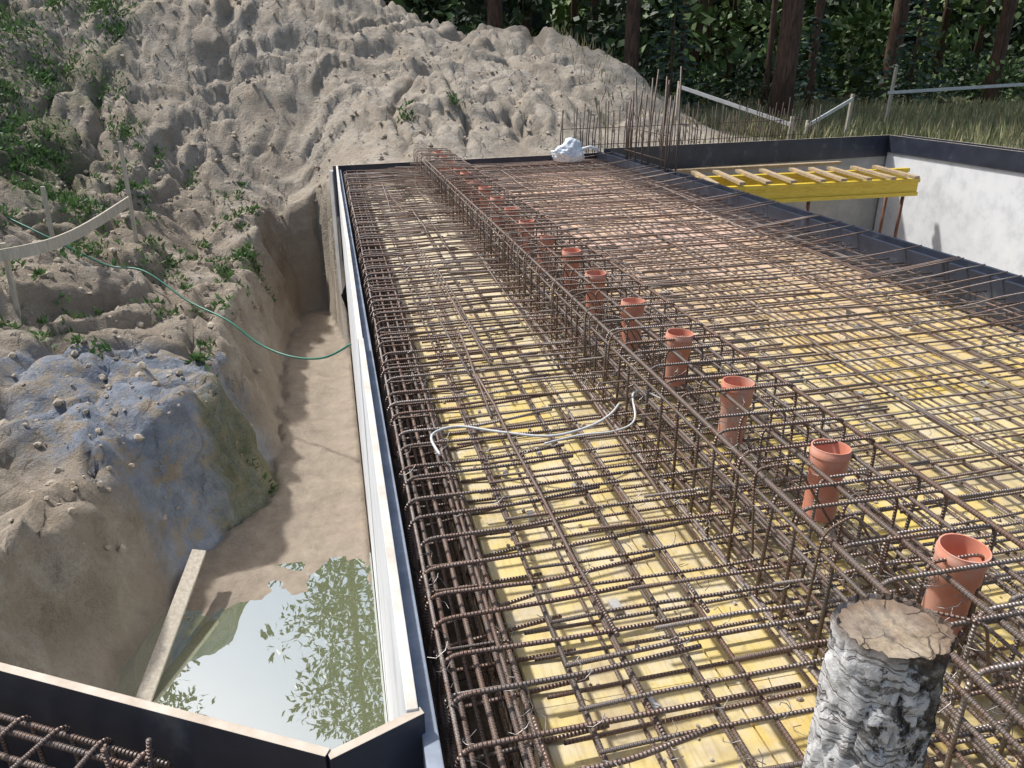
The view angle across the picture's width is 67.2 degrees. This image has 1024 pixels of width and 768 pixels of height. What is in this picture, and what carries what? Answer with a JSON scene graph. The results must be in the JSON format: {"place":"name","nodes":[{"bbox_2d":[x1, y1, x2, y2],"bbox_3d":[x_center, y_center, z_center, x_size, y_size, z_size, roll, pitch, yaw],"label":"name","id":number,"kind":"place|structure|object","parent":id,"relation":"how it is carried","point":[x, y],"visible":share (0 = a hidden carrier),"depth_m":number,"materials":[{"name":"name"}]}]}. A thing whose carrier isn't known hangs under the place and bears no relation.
{"place":"outdoors","nodes":[
{"label":"outdoors","id":0,"kind":"place"},
{"bbox_2d":[0,0,1022,720],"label":"ground","id":1,"kind":"structure","parent":0,"point":[74,608],"depth_m":10.10,"materials":[{"name":"soil"}]},
{"bbox_2d":[0,141,137,318],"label":"board rail","id":2,"kind":"object","parent":1,"relation":"on","point":[53,242],"visible":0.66,"depth_m":8.52,"materials":[{"name":"grey wood"}]},
{"bbox_2d":[135,549,205,701],"bbox_3d":[-2.569,1.814,5.816,0.114,0.412,1.387,-1,23,-2],"label":"wooden plank","id":3,"kind":"object","parent":1,"relation":"on","point":[160,654],"visible":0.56,"depth_m":5.77,"materials":[{"name":"beige wood"}]},
{"bbox_2d":[5,216,351,359],"bbox_3d":[-4.627,-1.524,8.832,6.348,1.949,0.450,7,24,17],"label":"garden hose","id":4,"kind":"object","parent":1,"relation":"on","point":[218,315],"visible":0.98,"depth_m":8.84,"materials":[{"name":"green rubber"}]},
{"bbox_2d":[0,662,425,767],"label":"black formwork panel","id":5,"kind":"object","parent":1,"relation":"on","point":[180,738],"visible":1,"depth_m":1.67,"materials":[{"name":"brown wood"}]},
{"bbox_2d":[0,0,460,492],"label":"weeds","id":6,"kind":"object","parent":1,"relation":"on","point":[63,198],"visible":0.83,"depth_m":11.31,"materials":[{"name":"green plant"}]},
{"bbox_2d":[114,553,387,749],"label":"puddle","id":7,"kind":"object","parent":1,"relation":"on","point":[303,666],"visible":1,"depth_m":5.71,"materials":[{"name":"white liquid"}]},
{"bbox_2d":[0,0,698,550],"bbox_3d":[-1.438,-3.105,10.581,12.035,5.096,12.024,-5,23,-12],"label":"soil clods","id":8,"kind":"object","parent":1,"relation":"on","point":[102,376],"visible":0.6,"depth_m":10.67,"materials":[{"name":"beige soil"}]},
{"bbox_2d":[336,165,417,721],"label":"white formwork wall","id":9,"kind":"structure","parent":1,"relation":"on","point":[400,694],"depth_m":3.08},
{"bbox_2d":[338,170,444,767],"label":"foam edge board","id":10,"kind":"object","parent":9,"relation":"attached to","point":[432,754],"visible":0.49,"depth_m":2.23,"materials":[{"name":"white plastic"}]},
{"bbox_2d":[487,0,502,28],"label":"pine tree","id":11,"kind":"object","parent":1,"relation":"on","point":[495,13],"visible":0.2,"depth_m":21.79,"materials":[{"name":"brown plant"}]},
{"bbox_2d":[329,156,886,337],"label":"basement rear wall","id":12,"kind":"structure","parent":1,"relation":"on","point":[860,212],"depth_m":14.32,"materials":[{"name":"concrete"}]},
{"bbox_2d":[333,135,888,216],"bbox_3d":[2.317,-3.502,12.589,10.426,0.750,0.024,-10,24,-22],"label":"black formwork panel","id":13,"kind":"object","parent":12,"relation":"attached to","point":[732,153],"visible":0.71,"depth_m":13.07,"materials":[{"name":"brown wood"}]},
{"bbox_2d":[560,97,821,152],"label":"starter bars","id":14,"kind":"object","parent":12,"relation":"in","point":[675,124],"visible":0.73,"depth_m":12.76,"materials":[{"name":"metal"}]},
{"bbox_2d":[624,0,640,71],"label":"pine tree","id":15,"kind":"object","parent":1,"relation":"on","point":[632,33],"visible":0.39,"depth_m":21.39,"materials":[{"name":"brown plant"}]},
{"bbox_2d":[641,0,708,115],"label":"spruce tree","id":16,"kind":"object","parent":1,"relation":"on","point":[674,50],"visible":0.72,"depth_m":21.07,"materials":[{"name":"green plant"}]},
{"bbox_2d":[384,0,1023,112],"bbox_3d":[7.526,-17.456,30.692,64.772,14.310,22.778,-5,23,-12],"label":"forest","id":17,"kind":"object","parent":1,"relation":"on","point":[862,43],"visible":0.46,"depth_m":27.12,"materials":[{"name":"green plant"}]},
{"bbox_2d":[674,81,794,139],"bbox_3d":[4.351,-5.333,15.233,2.436,1.202,0.109,14,27,31],"label":"batter board","id":18,"kind":"object","parent":1,"relation":"on","point":[728,103],"visible":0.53,"depth_m":15.19,"materials":[{"name":"grey wood"}]},
{"bbox_2d":[760,0,777,110],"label":"pine tree","id":19,"kind":"object","parent":1,"relation":"on","point":[769,55],"visible":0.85,"depth_m":23.24,"materials":[{"name":"brown plant"}]},
{"bbox_2d":[535,18,1023,148],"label":"grass","id":20,"kind":"structure","parent":1,"relation":"on","point":[870,117],"depth_m":17.90,"materials":[{"name":"green plant"}]},
{"bbox_2d":[765,0,804,122],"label":"pine tree","id":21,"kind":"object","parent":1,"relation":"on","point":[782,90],"visible":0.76,"depth_m":19.86,"materials":[{"name":"brown plant"}]},
{"bbox_2d":[803,0,825,104],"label":"pine tree","id":22,"kind":"object","parent":1,"relation":"on","point":[819,9],"visible":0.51,"depth_m":23.68,"materials":[{"name":"brown plant"}]},
{"bbox_2d":[794,17,839,112],"bbox_3d":[8.680,-9.141,22.306,1.909,2.711,1.947,-20,30,-39],"label":"spruce tree","id":23,"kind":"object","parent":1,"relation":"on","point":[813,61],"visible":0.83,"depth_m":22.12,"materials":[{"name":"green plant"}]},
{"bbox_2d":[804,94,854,137],"bbox_3d":[6.425,-5.359,15.621,1.669,0.952,0.096,-18,28,-36],"label":"batter board","id":24,"kind":"object","parent":1,"relation":"on","point":[850,101],"visible":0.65,"depth_m":15.75,"materials":[{"name":"grey wood"}]},
{"bbox_2d":[877,0,910,103],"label":"pine tree","id":25,"kind":"object","parent":1,"relation":"on","point":[901,11],"visible":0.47,"depth_m":25.91,"materials":[{"name":"brown plant"}]},
{"bbox_2d":[867,0,948,111],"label":"spruce tree","id":26,"kind":"object","parent":1,"relation":"on","point":[924,40],"visible":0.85,"depth_m":23.14,"materials":[{"name":"green plant"}]},
{"bbox_2d":[873,152,1023,276],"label":"basement side wall","id":27,"kind":"structure","parent":1,"relation":"on","point":[971,212],"depth_m":12.86,"materials":[{"name":"white concrete"}]},
{"bbox_2d":[886,135,1023,172],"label":"black formwork panel","id":28,"kind":"object","parent":27,"relation":"attached to","point":[997,157],"visible":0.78,"depth_m":12.81,"materials":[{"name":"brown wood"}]},
{"bbox_2d":[884,67,1023,123],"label":"post and rail fence","id":29,"kind":"object","parent":1,"relation":"on","point":[891,92],"visible":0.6,"depth_m":17.93,"materials":[{"name":"grey wood"}]},
{"bbox_2d":[981,0,1017,102],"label":"pine tree","id":30,"kind":"object","parent":1,"relation":"on","point":[1002,38],"visible":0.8,"depth_m":24.80,"materials":[{"name":"brown plant"}]},
{"bbox_3d":[2.939,0.399,6.641,0.180,2.820,13.356,-5,23,-12],"label":"basement inner wall","id":31,"kind":"object","parent":1,"relation":"on","visible":0},
{"bbox_2d":[624,66,682,174],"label":"column starter bars","id":32,"kind":"object","parent":31,"relation":"in","point":[631,115],"depth_m":10.04,"materials":[{"name":"metal"}]},
{"bbox_2d":[596,151,1023,335],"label":"black formwork panel","id":33,"kind":"object","parent":31,"relation":"on","point":[871,242],"visible":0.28,"depth_m":6.15,"materials":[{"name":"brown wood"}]},
{"label":"shuttering deck","id":34,"kind":"object","parent":1,"relation":"on","visible":0},
{"bbox_2d":[0,712,171,767],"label":"corner rebar","id":35,"kind":"object","parent":34,"relation":"on","point":[147,755],"visible":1,"depth_m":1.65,"materials":[{"name":"metal"}]},
{"bbox_2d":[366,170,1023,767],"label":"yellow shuttering deck","id":36,"kind":"structure","parent":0,"point":[768,742],"depth_m":2.88,"materials":[{"name":"yellow wood"}]},
{"bbox_2d":[355,208,541,767],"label":"beam trough formwork","id":37,"kind":"object","parent":36,"relation":"attached to","point":[464,687],"depth_m":2.75,"materials":[{"name":"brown wood"}]},
{"bbox_2d":[343,152,1023,767],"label":"slab rebar mat","id":38,"kind":"object","parent":36,"relation":"on","point":[365,200],"visible":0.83,"depth_m":3.24,"materials":[{"name":"metal"}]},
{"bbox_2d":[430,390,659,455],"bbox_3d":[0.188,0.146,3.065,1.039,0.055,0.268,-8,24,-18],"label":"white conduit","id":39,"kind":"object","parent":38,"relation":"on","point":[534,435],"visible":0.93,"depth_m":3.02,"materials":[{"name":"plastic"}]},
{"bbox_2d":[551,137,584,161],"bbox_3d":[0.823,-3.470,11.380,0.515,0.341,0.407,-5,23,-12],"label":"plastic bag","id":40,"kind":"object","parent":38,"relation":"on","point":[569,149],"visible":1,"depth_m":11.27,"materials":[{"name":"white plastic"}]},
{"bbox_2d":[582,145,599,151],"bbox_3d":[1.146,-3.519,11.536,0.382,0.108,0.053,-12,25,-26],"label":"bag scrap","id":41,"kind":"object","parent":40,"relation":"attached to","point":[596,149],"visible":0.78,"depth_m":11.53,"materials":[{"name":"plastic"}]},
{"bbox_2d":[377,181,1023,708],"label":"concrete spacers","id":42,"kind":"object","parent":36,"relation":"on","point":[613,603],"visible":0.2,"depth_m":3.65,"materials":[{"name":"grey concrete"}]},
{"bbox_2d":[380,148,1023,767],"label":"beam rebar cage","id":43,"kind":"object","parent":36,"relation":"on","point":[438,182],"visible":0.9,"depth_m":2.60,"materials":[{"name":"metal"}]},
{"bbox_2d":[434,151,442,169],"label":"orange drain pipe","id":44,"kind":"object","parent":43,"relation":"attached to","point":[437,152],"visible":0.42,"depth_m":10.19,"materials":[{"name":"plastic"}]},
{"bbox_2d":[439,156,448,172],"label":"orange drain pipe","id":45,"kind":"object","parent":43,"relation":"attached to","point":[444,161],"visible":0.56,"depth_m":9.69,"materials":[{"name":"plastic"}]},
{"bbox_2d":[445,162,454,182],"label":"orange drain pipe","id":46,"kind":"object","parent":43,"relation":"attached to","point":[448,169],"visible":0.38,"depth_m":9.24,"materials":[{"name":"plastic"}]},
{"bbox_2d":[453,168,463,189],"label":"orange drain pipe","id":47,"kind":"object","parent":43,"relation":"attached to","point":[457,175],"visible":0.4,"depth_m":8.73,"materials":[{"name":"plastic"}]},
{"bbox_2d":[460,171,471,193],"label":"orange drain pipe","id":48,"kind":"object","parent":43,"relation":"attached to","point":[466,173],"visible":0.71,"depth_m":8.22,"materials":[{"name":"plastic"}]},
{"bbox_2d":[469,181,480,204],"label":"orange drain pipe","id":49,"kind":"object","parent":43,"relation":"attached to","point":[470,182],"visible":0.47,"depth_m":7.74,"materials":[{"name":"plastic"}]},
{"bbox_2d":[478,186,490,212],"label":"orange drain pipe","id":50,"kind":"object","parent":43,"relation":"attached to","point":[483,187],"visible":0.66,"depth_m":7.25,"materials":[{"name":"plastic"}]},
{"bbox_2d":[490,196,503,224],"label":"orange drain pipe","id":51,"kind":"object","parent":43,"relation":"attached to","point":[500,198],"visible":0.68,"depth_m":6.76,"materials":[{"name":"plastic"}]},
{"bbox_2d":[504,207,518,237],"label":"orange drain pipe","id":52,"kind":"object","parent":43,"relation":"attached to","point":[508,208],"visible":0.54,"depth_m":6.28,"materials":[{"name":"plastic"}]},
{"bbox_2d":[518,219,534,251],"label":"orange drain pipe","id":53,"kind":"object","parent":43,"relation":"attached to","point":[526,234],"visible":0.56,"depth_m":5.79,"materials":[{"name":"plastic"}]},
{"bbox_2d":[537,235,554,270],"bbox_3d":[0.229,-0.907,5.338,0.121,0.235,0.121,6,21,7],"label":"orange drain pipe","id":54,"kind":"object","parent":43,"relation":"attached to","point":[547,242],"visible":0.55,"depth_m":5.29,"materials":[{"name":"plastic"}]},
{"bbox_2d":[562,248,580,288],"bbox_3d":[0.371,-0.729,4.850,0.121,0.235,0.121,14,28,26],"label":"orange drain pipe","id":55,"kind":"object","parent":43,"relation":"attached to","point":[570,251],"visible":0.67,"depth_m":4.81,"materials":[{"name":"plastic"}]},
{"bbox_2d":[585,270,605,313],"bbox_3d":[0.471,-0.519,4.377,0.121,0.235,0.121,-21,32,-37],"label":"orange drain pipe","id":56,"kind":"object","parent":43,"relation":"attached to","point":[597,275],"visible":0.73,"depth_m":4.34,"materials":[{"name":"plastic"}]},
{"bbox_2d":[621,298,644,348],"bbox_3d":[0.600,-0.304,3.857,0.121,0.235,0.121,5,21,13],"label":"orange drain pipe","id":57,"kind":"object","parent":43,"relation":"attached to","point":[637,311],"visible":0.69,"depth_m":3.82,"materials":[{"name":"plastic"}]},
{"bbox_2d":[665,328,693,386],"bbox_3d":[0.724,-0.116,3.383,0.121,0.235,0.121,-4,24,-15],"label":"orange drain pipe","id":58,"kind":"object","parent":43,"relation":"attached to","point":[676,334],"visible":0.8,"depth_m":3.35,"materials":[{"name":"plastic"}]},
{"bbox_2d":[364,215,1023,767],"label":"tie wires","id":59,"kind":"object","parent":43,"relation":"attached to","point":[930,585],"visible":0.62,"depth_m":2.35,"materials":[{"name":"grey"}]},
{"bbox_2d":[717,376,754,444],"bbox_3d":[0.834,0.100,2.888,0.121,0.235,0.121,-3,22,-14],"label":"orange drain pipe","id":60,"kind":"object","parent":43,"relation":"attached to","point":[734,382],"visible":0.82,"depth_m":2.86,"materials":[{"name":"plastic"}]},
{"bbox_2d":[802,439,851,522],"bbox_3d":[0.968,0.300,2.385,0.121,0.235,0.121,3,20,1],"label":"orange drain pipe","id":61,"kind":"object","parent":43,"relation":"attached to","point":[833,459],"visible":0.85,"depth_m":2.35,"materials":[{"name":"plastic"}]},
{"bbox_2d":[921,533,991,635],"bbox_3d":[1.089,0.500,1.907,0.121,0.235,0.121,8,26,14],"label":"orange drain pipe","id":62,"kind":"object","parent":43,"relation":"attached to","point":[949,547],"visible":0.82,"depth_m":1.88,"materials":[{"name":"plastic"}]},
{"bbox_2d":[1008,594,1023,634],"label":"bent rebar offcut","id":63,"kind":"object","parent":43,"relation":"attached to","point":[1014,598],"visible":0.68,"depth_m":1.84,"materials":[{"name":"metal"}]},
{"bbox_2d":[402,249,1022,767],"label":"deck crumbs","id":64,"kind":"object","parent":36,"relation":"on","point":[800,699],"visible":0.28,"depth_m":3.02,"materials":[{"name":"soil"}]},
{"bbox_2d":[802,593,956,767],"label":"birch post","id":65,"kind":"object","parent":36,"relation":"on","point":[886,662],"visible":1,"depth_m":1.00,"materials":[{"name":"grey wood"}]},
{"bbox_2d":[671,161,920,237],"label":"shoring platform","id":66,"kind":"structure","parent":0,"point":[817,184],"depth_m":12.51,"materials":[{"name":"yellow paint"}]}
]}

